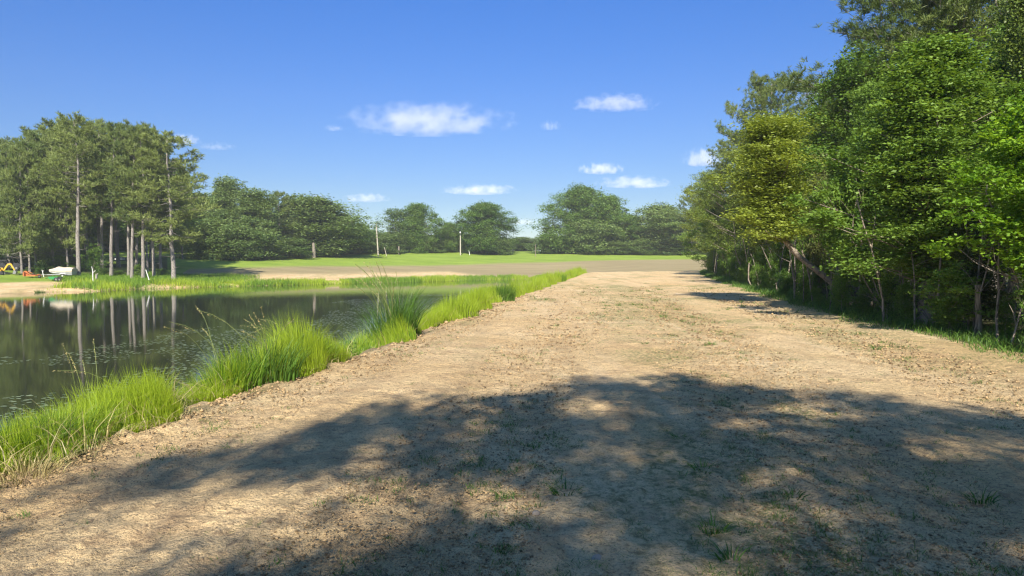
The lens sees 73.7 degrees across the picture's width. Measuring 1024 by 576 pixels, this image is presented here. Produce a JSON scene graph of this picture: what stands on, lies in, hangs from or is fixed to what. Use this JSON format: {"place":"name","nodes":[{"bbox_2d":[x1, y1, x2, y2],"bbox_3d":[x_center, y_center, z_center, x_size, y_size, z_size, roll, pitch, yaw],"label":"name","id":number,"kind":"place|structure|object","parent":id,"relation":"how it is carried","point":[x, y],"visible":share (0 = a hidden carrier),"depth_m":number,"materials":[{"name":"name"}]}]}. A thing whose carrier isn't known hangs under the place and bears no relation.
{"place":"outdoors","nodes":[
{"label":"outdoors","id":0,"kind":"place"},
{"bbox_2d":[52,271,259,283],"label":"rough grass","id":1,"kind":"structure","parent":0,"point":[221,277],"depth_m":102.30,"materials":[{"name":"green plant"}]},
{"bbox_2d":[0,279,531,430],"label":"water","id":2,"kind":"structure","parent":0,"point":[36,327],"depth_m":39.21,"materials":[{"name":"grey liquid"}]},
{"bbox_2d":[0,294,452,428],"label":"pond weed","id":3,"kind":"object","parent":2,"relation":"on","point":[13,408],"visible":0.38,"depth_m":26.75,"materials":[{"name":"green plant"}]},
{"bbox_2d":[0,249,705,282],"bbox_3d":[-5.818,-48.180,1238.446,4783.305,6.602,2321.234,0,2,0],"label":"grass field","id":4,"kind":"structure","parent":0,"point":[405,258],"depth_m":169.50,"materials":[{"name":"green plant"}]},
{"bbox_2d":[0,142,39,269],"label":"pine tree","id":5,"kind":"object","parent":4,"relation":"on","point":[2,147],"visible":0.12,"depth_m":101.75,"materials":[{"name":"green plant"}]},
{"bbox_2d":[0,144,53,272],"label":"pine tree","id":6,"kind":"object","parent":4,"relation":"on","point":[29,175],"visible":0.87,"depth_m":97.64,"materials":[{"name":"green plant"}]},
{"bbox_2d":[0,139,61,272],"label":"pine tree","id":7,"kind":"object","parent":4,"relation":"on","point":[45,232],"visible":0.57,"depth_m":99.30,"materials":[{"name":"green plant"}]},
{"bbox_2d":[3,130,64,267],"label":"pine tree","id":8,"kind":"object","parent":4,"relation":"on","point":[34,135],"visible":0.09,"depth_m":102.40,"materials":[{"name":"green plant"}]},
{"bbox_2d":[22,123,83,267],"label":"pine tree","id":9,"kind":"object","parent":4,"relation":"on","point":[61,232],"visible":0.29,"depth_m":102.64,"materials":[{"name":"green plant"}]},
{"bbox_2d":[33,245,92,267],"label":"shrub","id":10,"kind":"object","parent":4,"relation":"on","point":[71,257],"visible":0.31,"depth_m":111.00,"materials":[{"name":"green plant"}]},
{"bbox_2d":[33,122,94,266],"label":"pine tree","id":11,"kind":"object","parent":4,"relation":"on","point":[72,240],"visible":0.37,"depth_m":102.51,"materials":[{"name":"green plant"}]},
{"bbox_2d":[27,110,111,275],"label":"pine tree","id":12,"kind":"object","parent":4,"relation":"on","point":[64,124],"visible":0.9,"depth_m":96.10,"materials":[{"name":"green plant"}]},
{"bbox_2d":[74,243,108,274],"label":"shrub","id":13,"kind":"object","parent":4,"relation":"on","point":[94,250],"visible":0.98,"depth_m":99.78,"materials":[{"name":"green plant"}]},
{"bbox_2d":[66,115,118,264],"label":"pine tree","id":14,"kind":"object","parent":4,"relation":"on","point":[97,221],"visible":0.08,"depth_m":119.13,"materials":[{"name":"green plant"}]},
{"bbox_2d":[67,122,126,268],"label":"pine tree","id":15,"kind":"object","parent":4,"relation":"on","point":[101,226],"visible":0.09,"depth_m":106.80,"materials":[{"name":"green plant"}]},
{"bbox_2d":[82,208,126,251],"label":"broadleaf tree","id":16,"kind":"object","parent":4,"relation":"on","point":[93,231],"visible":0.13,"depth_m":158.26,"materials":[{"name":"green plant"}]},
{"bbox_2d":[94,118,123,266],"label":"pine tree","id":17,"kind":"object","parent":4,"relation":"on","point":[118,263],"visible":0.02,"depth_m":117.33,"materials":[{"name":"green plant"}]},
{"bbox_2d":[80,119,138,275],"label":"pine tree","id":18,"kind":"object","parent":4,"relation":"on","point":[106,202],"visible":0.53,"depth_m":99.06,"materials":[{"name":"green plant"}]},
{"bbox_2d":[88,139,134,251],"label":"pine tree","id":19,"kind":"object","parent":4,"relation":"on","point":[105,234],"visible":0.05,"depth_m":132.39,"materials":[{"name":"green plant"}]},
{"bbox_2d":[98,124,147,275],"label":"pine tree","id":20,"kind":"object","parent":4,"relation":"on","point":[128,243],"visible":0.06,"depth_m":102.39,"materials":[{"name":"green plant"}]},
{"bbox_2d":[115,127,185,276],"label":"pine tree","id":21,"kind":"object","parent":4,"relation":"on","point":[163,214],"visible":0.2,"depth_m":102.24,"materials":[{"name":"green plant"}]},
{"bbox_2d":[147,157,200,259],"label":"pine tree","id":22,"kind":"object","parent":4,"relation":"on","point":[174,170],"visible":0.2,"depth_m":121.46,"materials":[{"name":"green plant"}]},
{"bbox_2d":[166,216,274,258],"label":"broadleaf tree","id":23,"kind":"object","parent":4,"relation":"on","point":[211,224],"visible":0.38,"depth_m":148.34,"materials":[{"name":"green plant"}]},
{"bbox_2d":[197,173,248,224],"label":"broadleaf tree","id":24,"kind":"object","parent":4,"relation":"on","point":[225,190],"visible":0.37,"depth_m":158.01,"materials":[{"name":"green plant"}]},
{"bbox_2d":[192,223,281,260],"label":"broadleaf tree","id":25,"kind":"object","parent":4,"relation":"on","point":[235,234],"visible":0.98,"depth_m":146.68,"materials":[{"name":"green plant"}]},
{"bbox_2d":[218,185,285,256],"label":"broadleaf tree","id":26,"kind":"object","parent":4,"relation":"on","point":[252,204],"visible":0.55,"depth_m":155.94,"materials":[{"name":"green plant"}]},
{"bbox_2d":[247,234,293,258],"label":"broadleaf tree","id":27,"kind":"object","parent":4,"relation":"on","point":[278,252],"visible":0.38,"depth_m":155.71,"materials":[{"name":"green plant"}]},
{"bbox_2d":[261,190,305,236],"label":"pine tree","id":28,"kind":"object","parent":4,"relation":"on","point":[285,199],"visible":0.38,"depth_m":168.06,"materials":[{"name":"green plant"}]},
{"bbox_2d":[279,237,311,257],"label":"broadleaf tree","id":29,"kind":"object","parent":4,"relation":"on","point":[298,249],"visible":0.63,"depth_m":163.25,"materials":[{"name":"green plant"}]},
{"bbox_2d":[265,191,382,256],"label":"broadleaf tree","id":30,"kind":"object","parent":4,"relation":"on","point":[319,213],"visible":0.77,"depth_m":171.47,"materials":[{"name":"green plant"}]},
{"bbox_2d":[342,239,378,253],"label":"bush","id":31,"kind":"object","parent":4,"relation":"on","point":[365,249],"visible":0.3,"depth_m":192.64,"materials":[{"name":"green plant"}]},
{"bbox_2d":[371,234,410,252],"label":"broadleaf tree","id":32,"kind":"object","parent":4,"relation":"on","point":[390,243],"visible":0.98,"depth_m":200.53,"materials":[{"name":"green plant"}]},
{"bbox_2d":[372,206,424,244],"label":"broadleaf tree","id":33,"kind":"object","parent":4,"relation":"on","point":[391,227],"visible":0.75,"depth_m":204.21,"materials":[{"name":"green plant"}]},
{"bbox_2d":[392,202,449,252],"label":"broadleaf tree","id":34,"kind":"object","parent":4,"relation":"on","point":[422,227],"visible":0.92,"depth_m":206.14,"materials":[{"name":"green plant"}]},
{"bbox_2d":[429,221,464,251],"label":"broadleaf tree","id":35,"kind":"object","parent":4,"relation":"on","point":[448,231],"visible":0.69,"depth_m":216.12,"materials":[{"name":"green plant"}]},
{"bbox_2d":[451,199,524,252],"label":"broadleaf tree","id":36,"kind":"object","parent":4,"relation":"on","point":[482,218],"visible":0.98,"depth_m":210.08,"materials":[{"name":"green plant"}]},
{"bbox_2d":[490,239,516,254],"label":"broadleaf tree","id":37,"kind":"object","parent":4,"relation":"on","point":[504,246],"visible":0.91,"depth_m":211.60,"materials":[{"name":"green plant"}]},
{"bbox_2d":[525,232,569,253],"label":"broadleaf tree","id":38,"kind":"object","parent":4,"relation":"on","point":[543,251],"visible":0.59,"depth_m":220.03,"materials":[{"name":"green plant"}]},
{"bbox_2d":[521,180,619,252],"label":"broadleaf tree","id":39,"kind":"object","parent":4,"relation":"on","point":[578,200],"visible":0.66,"depth_m":219.02,"materials":[{"name":"green plant"}]},
{"bbox_2d":[563,216,629,253],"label":"broadleaf tree","id":40,"kind":"object","parent":4,"relation":"on","point":[589,244],"visible":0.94,"depth_m":213.32,"materials":[{"name":"green plant"}]},
{"bbox_2d":[572,194,633,249],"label":"broadleaf tree","id":41,"kind":"object","parent":4,"relation":"on","point":[612,201],"visible":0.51,"depth_m":216.71,"materials":[{"name":"green plant"}]},
{"bbox_2d":[596,240,638,254],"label":"broadleaf tree","id":42,"kind":"object","parent":4,"relation":"on","point":[617,247],"visible":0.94,"depth_m":212.72,"materials":[{"name":"plant"}]},
{"bbox_2d":[621,214,645,253],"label":"broadleaf tree","id":43,"kind":"object","parent":4,"relation":"on","point":[634,227],"visible":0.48,"depth_m":218.45,"materials":[{"name":"green plant"}]},
{"bbox_2d":[627,238,658,254],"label":"broadleaf tree","id":44,"kind":"object","parent":4,"relation":"on","point":[644,245],"visible":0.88,"depth_m":212.62,"materials":[{"name":"green plant"}]},
{"bbox_2d":[623,201,697,253],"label":"broadleaf tree","id":45,"kind":"object","parent":4,"relation":"on","point":[654,220],"visible":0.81,"depth_m":213.12,"materials":[{"name":"green plant"}]},
{"bbox_2d":[646,239,696,254],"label":"broadleaf tree","id":46,"kind":"object","parent":4,"relation":"on","point":[672,246],"visible":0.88,"depth_m":211.00,"materials":[{"name":"green plant"}]},
{"bbox_2d":[671,185,706,254],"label":"pine tree","id":47,"kind":"object","parent":4,"relation":"on","point":[683,203],"visible":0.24,"depth_m":212.91,"materials":[{"name":"green plant"}]},
{"bbox_2d":[0,0,991,250],"label":"sky","id":48,"kind":"structure","parent":0,"point":[450,106],"materials":[{"name":"blue"}]},
{"bbox_2d":[0,271,1023,575],"bbox_3d":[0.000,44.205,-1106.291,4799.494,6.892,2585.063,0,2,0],"label":"ground","id":49,"kind":"structure","parent":0,"point":[196,501],"depth_m":6.07,"materials":[{"name":"brown soil"}]},
{"bbox_2d":[0,407,90,456],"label":"grass clump","id":50,"kind":"object","parent":49,"relation":"on","point":[41,423],"visible":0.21,"depth_m":6.41,"materials":[{"name":"green plant"}]},
{"bbox_2d":[0,447,91,485],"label":"grass clump","id":51,"kind":"object","parent":49,"relation":"on","point":[24,470],"visible":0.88,"depth_m":5.73,"materials":[{"name":"plant"}]},
{"bbox_2d":[10,401,123,444],"bbox_3d":[-4.561,1.436,6.769,1.400,0.687,1.411,-1,2,-21],"label":"grass clump","id":52,"kind":"object","parent":49,"relation":"on","point":[92,419],"visible":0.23,"depth_m":6.79,"materials":[{"name":"green plant"}]},
{"bbox_2d":[25,339,169,417],"bbox_3d":[-4.753,1.311,7.728,1.506,1.414,1.434,1,2,21],"label":"grass clump","id":53,"kind":"object","parent":49,"relation":"on","point":[66,353],"visible":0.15,"depth_m":7.64,"materials":[{"name":"plant"}]},
{"bbox_2d":[52,357,179,397],"bbox_3d":[-4.491,1.310,8.215,1.278,1.075,1.223,0,2,0],"label":"grass clump","id":54,"kind":"object","parent":49,"relation":"on","point":[162,374],"visible":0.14,"depth_m":8.16,"materials":[{"name":"plant"}]},
{"bbox_2d":[105,122,165,277],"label":"pine tree","id":55,"kind":"object","parent":49,"relation":"on","point":[127,205],"visible":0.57,"depth_m":97.32,"materials":[{"name":"green plant"}]},
{"bbox_2d":[101,126,170,278],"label":"pine tree","id":56,"kind":"object","parent":49,"relation":"on","point":[122,175],"visible":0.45,"depth_m":97.63,"materials":[{"name":"green plant"}]},
{"bbox_2d":[113,128,221,278],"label":"pine tree","id":57,"kind":"object","parent":49,"relation":"on","point":[180,215],"visible":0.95,"depth_m":97.47,"materials":[{"name":"green plant"}]},
{"bbox_2d":[164,305,276,391],"bbox_3d":[-4.133,1.094,9.785,1.564,1.590,1.894,0,2,0],"label":"grass clump","id":58,"kind":"object","parent":49,"relation":"on","point":[256,377],"visible":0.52,"depth_m":9.75,"materials":[{"name":"plant"}]},
{"bbox_2d":[198,307,320,384],"bbox_3d":[-3.791,1.059,10.589,1.727,1.620,1.753,0,2,0],"label":"grass clump","id":59,"kind":"object","parent":49,"relation":"on","point":[275,371],"visible":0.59,"depth_m":10.37,"materials":[{"name":"plant"}]},
{"bbox_2d":[2,284,551,472],"bbox_3d":[-0.385,0.659,31.521,1.706,0.501,58.218,0,2,9],"label":"dry thatch","id":60,"kind":"object","parent":49,"relation":"on","point":[105,443],"visible":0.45,"depth_m":7.15,"materials":[{"name":"plant"}]},
{"bbox_2d":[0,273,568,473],"bbox_3d":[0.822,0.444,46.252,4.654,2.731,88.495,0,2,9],"label":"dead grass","id":61,"kind":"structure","parent":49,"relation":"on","point":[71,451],"depth_m":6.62,"materials":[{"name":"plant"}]},
{"bbox_2d":[0,266,587,474],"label":"bank grass","id":62,"kind":"structure","parent":49,"relation":"on","point":[136,402],"depth_m":9.31,"materials":[{"name":"green plant"}]},
{"bbox_2d":[47,273,544,291],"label":"shore reeds","id":63,"kind":"object","parent":49,"relation":"on","point":[116,286],"visible":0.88,"depth_m":98.59,"materials":[{"name":"green plant"}]},
{"bbox_2d":[346,260,443,341],"bbox_3d":[-2.868,0.572,16.674,2.557,2.531,2.522,-1,2,-14],"label":"grass clump","id":64,"kind":"object","parent":49,"relation":"on","point":[408,308],"visible":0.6,"depth_m":16.48,"materials":[{"name":"plant"}]},
{"bbox_2d":[424,291,483,318],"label":"grass clump","id":65,"kind":"object","parent":49,"relation":"on","point":[464,309],"visible":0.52,"depth_m":21.96,"materials":[{"name":"green plant"}]},
{"bbox_2d":[488,282,518,301],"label":"grass clump","id":66,"kind":"object","parent":49,"relation":"on","point":[508,295],"visible":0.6,"depth_m":30.08,"materials":[{"name":"green plant"}]},
{"bbox_2d":[0,287,1023,575],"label":"earth crumbs","id":67,"kind":"object","parent":49,"relation":"on","point":[576,345],"visible":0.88,"depth_m":6.66,"materials":[{"name":"brown soil"}]},
{"bbox_2d":[0,279,1023,575],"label":"grass sprouts","id":68,"kind":"object","parent":49,"relation":"on","point":[744,477],"depth_m":5.23,"materials":[{"name":"green plant"}]},
{"bbox_2d":[0,290,1023,575],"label":"grass clippings","id":69,"kind":"object","parent":49,"relation":"on","point":[582,474],"depth_m":5.54,"materials":[{"name":"beige plant"}]},
{"bbox_2d":[673,199,728,272],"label":"broadleaf tree","id":70,"kind":"object","parent":49,"relation":"on","point":[711,210],"visible":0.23,"depth_m":92.53,"materials":[{"name":"green plant"}]},
{"bbox_2d":[674,168,731,252],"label":"broadleaf tree","id":71,"kind":"object","parent":49,"relation":"on","point":[695,197],"visible":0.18,"depth_m":107.69,"materials":[{"name":"green plant"}]},
{"bbox_2d":[696,131,743,226],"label":"pine tree","id":72,"kind":"object","parent":49,"relation":"on","point":[718,169],"visible":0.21,"depth_m":84.99,"materials":[{"name":"green plant"}]},
{"bbox_2d":[685,145,765,257],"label":"broadleaf tree","id":73,"kind":"object","parent":49,"relation":"on","point":[732,204],"visible":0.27,"depth_m":66.16,"materials":[{"name":"green plant"}]},
{"bbox_2d":[747,246,768,280],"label":"shrub","id":74,"kind":"object","parent":49,"relation":"on","point":[761,255],"visible":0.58,"depth_m":46.22,"materials":[{"name":"green plant"}]},
{"bbox_2d":[714,65,817,160],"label":"pine tree","id":75,"kind":"object","parent":49,"relation":"on","point":[764,90],"visible":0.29,"depth_m":72.19,"materials":[{"name":"green plant"}]},
{"bbox_2d":[716,132,821,284],"bbox_3d":[18.870,-5.875,47.648,6.095,11.974,9.132,-1,3,-33],"label":"broadleaf tree","id":76,"kind":"object","parent":49,"relation":"on","point":[769,242],"visible":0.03,"depth_m":48.35,"materials":[{"name":"green plant"}]},
{"bbox_2d":[765,240,791,275],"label":"broadleaf tree","id":77,"kind":"object","parent":49,"relation":"on","point":[778,244],"visible":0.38,"depth_m":44.36,"materials":[{"name":"green plant"}]},
{"bbox_2d":[704,105,856,304],"bbox_3d":[11.018,-3.121,27.618,5.800,8.127,5.084,-1,2,-25],"label":"broadleaf tree","id":78,"kind":"object","parent":49,"relation":"on","point":[773,144],"visible":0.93,"depth_m":26.91,"materials":[{"name":"green plant"}]},
{"bbox_2d":[717,103,846,257],"bbox_3d":[21.960,-6.800,49.824,13.249,13.795,8.843,0,2,-12],"label":"broadleaf tree","id":79,"kind":"object","parent":49,"relation":"on","point":[802,115],"visible":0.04,"depth_m":49.19,"materials":[{"name":"green plant"}]},
{"bbox_2d":[770,267,795,296],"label":"shrub","id":80,"kind":"object","parent":49,"relation":"on","point":[788,283],"visible":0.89,"depth_m":33.47,"materials":[{"name":"green plant"}]},
{"bbox_2d":[787,182,813,275],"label":"broadleaf tree","id":81,"kind":"object","parent":49,"relation":"on","point":[798,247],"visible":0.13,"depth_m":36.96,"materials":[{"name":"green plant"}]},
{"bbox_2d":[795,272,814,301],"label":"shrub","id":82,"kind":"object","parent":49,"relation":"on","point":[806,285],"visible":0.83,"depth_m":29.53,"materials":[{"name":"green plant"}]},
{"bbox_2d":[802,151,837,287],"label":"broadleaf tree","id":83,"kind":"object","parent":49,"relation":"on","point":[816,248],"visible":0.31,"depth_m":31.79,"materials":[{"name":"green plant"}]},
{"bbox_2d":[825,267,859,307],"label":"shrub","id":84,"kind":"object","parent":49,"relation":"on","point":[840,298],"visible":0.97,"depth_m":24.30,"materials":[{"name":"green plant"}]},
{"bbox_2d":[794,39,898,293],"bbox_3d":[18.393,-6.258,35.847,6.102,13.758,9.210,0,2,-10],"label":"broadleaf tree","id":85,"kind":"object","parent":49,"relation":"on","point":[845,78],"visible":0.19,"depth_m":36.16,"materials":[{"name":"green plant"}]},
{"bbox_2d":[810,122,894,304],"bbox_3d":[13.131,-2.652,26.080,3.763,7.496,3.126,0,2,-5],"label":"broadleaf tree","id":86,"kind":"object","parent":49,"relation":"on","point":[851,186],"visible":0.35,"depth_m":25.75,"materials":[{"name":"green plant"}]},
{"bbox_2d":[807,169,908,304],"bbox_3d":[13.968,-2.061,26.410,3.436,5.897,5.371,-1,3,-33],"label":"broadleaf tree","id":87,"kind":"object","parent":49,"relation":"on","point":[827,236],"visible":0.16,"depth_m":26.75,"materials":[{"name":"green plant"}]},
{"bbox_2d":[838,77,901,298],"bbox_3d":[17.572,-4.766,32.796,3.468,10.918,5.234,2,3,43],"label":"broadleaf tree","id":88,"kind":"object","parent":49,"relation":"on","point":[862,102],"visible":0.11,"depth_m":32.35,"materials":[{"name":"green plant"}]},
{"bbox_2d":[847,237,920,310],"bbox_3d":[13.400,-0.466,23.909,2.493,2.986,3.001,-1,2,-24],"label":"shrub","id":89,"kind":"object","parent":49,"relation":"on","point":[885,277],"visible":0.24,"depth_m":24.03,"materials":[{"name":"green plant"}]},
{"bbox_2d":[870,273,899,318],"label":"shrub","id":90,"kind":"object","parent":49,"relation":"on","point":[886,283],"visible":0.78,"depth_m":21.14,"materials":[{"name":"green plant"}]},
{"bbox_2d":[771,0,1012,292],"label":"pine tree","id":91,"kind":"object","parent":49,"relation":"on","point":[869,32],"visible":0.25,"depth_m":35.41,"materials":[{"name":"green plant"}]},
{"bbox_2d":[781,23,1023,324],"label":"broadleaf tree","id":92,"kind":"object","parent":49,"relation":"on","point":[933,121],"visible":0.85,"depth_m":18.74,"materials":[{"name":"green plant"}]},
{"bbox_2d":[886,278,935,323],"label":"shrub","id":93,"kind":"object","parent":49,"relation":"on","point":[906,308],"visible":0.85,"depth_m":19.54,"materials":[{"name":"green plant"}]},
{"bbox_2d":[932,294,963,331],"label":"shrub","id":94,"kind":"object","parent":49,"relation":"on","point":[948,305],"visible":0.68,"depth_m":16.93,"materials":[{"name":"green plant"}]},
{"bbox_2d":[924,149,971,296],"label":"broadleaf tree","id":95,"kind":"object","parent":49,"relation":"on","point":[943,286],"visible":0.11,"depth_m":19.27,"materials":[{"name":"green plant"}]},
{"bbox_2d":[875,0,1023,287],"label":"pine tree","id":96,"kind":"object","parent":49,"relation":"on","point":[958,13],"visible":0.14,"depth_m":32.55,"materials":[{"name":"green plant"}]},
{"bbox_2d":[903,258,1002,329],"bbox_3d":[10.878,0.249,17.013,2.061,1.993,2.480,1,2,25],"label":"bush","id":97,"kind":"object","parent":49,"relation":"on","point":[947,275],"visible":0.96,"depth_m":16.91,"materials":[{"name":"green plant"}]},
{"bbox_2d":[901,24,1023,316],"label":"broadleaf tree","id":98,"kind":"object","parent":49,"relation":"on","point":[998,65],"visible":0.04,"depth_m":22.06,"materials":[{"name":"green plant"}]},
{"bbox_2d":[912,90,1023,281],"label":"broadleaf tree","id":99,"kind":"object","parent":49,"relation":"on","point":[1007,140],"visible":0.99,"depth_m":14.44,"materials":[{"name":"green plant"}]},
{"bbox_2d":[933,196,1022,322],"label":"broadleaf tree","id":100,"kind":"object","parent":49,"relation":"on","point":[988,300],"visible":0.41,"depth_m":17.28,"materials":[{"name":"green plant"}]},
{"bbox_2d":[944,0,1023,318],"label":"broadleaf tree","id":101,"kind":"object","parent":49,"relation":"on","point":[1014,44],"visible":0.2,"depth_m":20.95,"materials":[{"name":"green plant"}]},
{"bbox_2d":[980,16,1012,304],"bbox_3d":[19.935,-5.123,27.217,4.774,12.180,5.998,0,2,0],"label":"broadleaf tree","id":102,"kind":"object","parent":49,"relation":"on","point":[992,45],"depth_m":27.56,"materials":[{"name":"green plant"}]},
{"bbox_2d":[995,239,1011,337],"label":"sapling","id":103,"kind":"object","parent":49,"relation":"on","point":[997,304],"visible":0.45,"depth_m":15.44,"materials":[{"name":"brown plant"}]},
{"bbox_2d":[986,295,1021,333],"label":"shrub","id":104,"kind":"object","parent":49,"relation":"on","point":[1008,320],"visible":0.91,"depth_m":15.71,"materials":[{"name":"green plant"}]},
{"bbox_2d":[183,259,1020,278],"bbox_3d":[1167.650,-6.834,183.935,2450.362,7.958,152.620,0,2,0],"label":"tilled field","id":105,"kind":"structure","parent":0,"point":[527,269],"depth_m":153.87,"materials":[{"name":"brown soil"}]},
{"bbox_2d":[700,268,1023,362],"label":"fringe grass","id":106,"kind":"structure","parent":0,"point":[989,338],"depth_m":19.01,"materials":[{"name":"green plant"}]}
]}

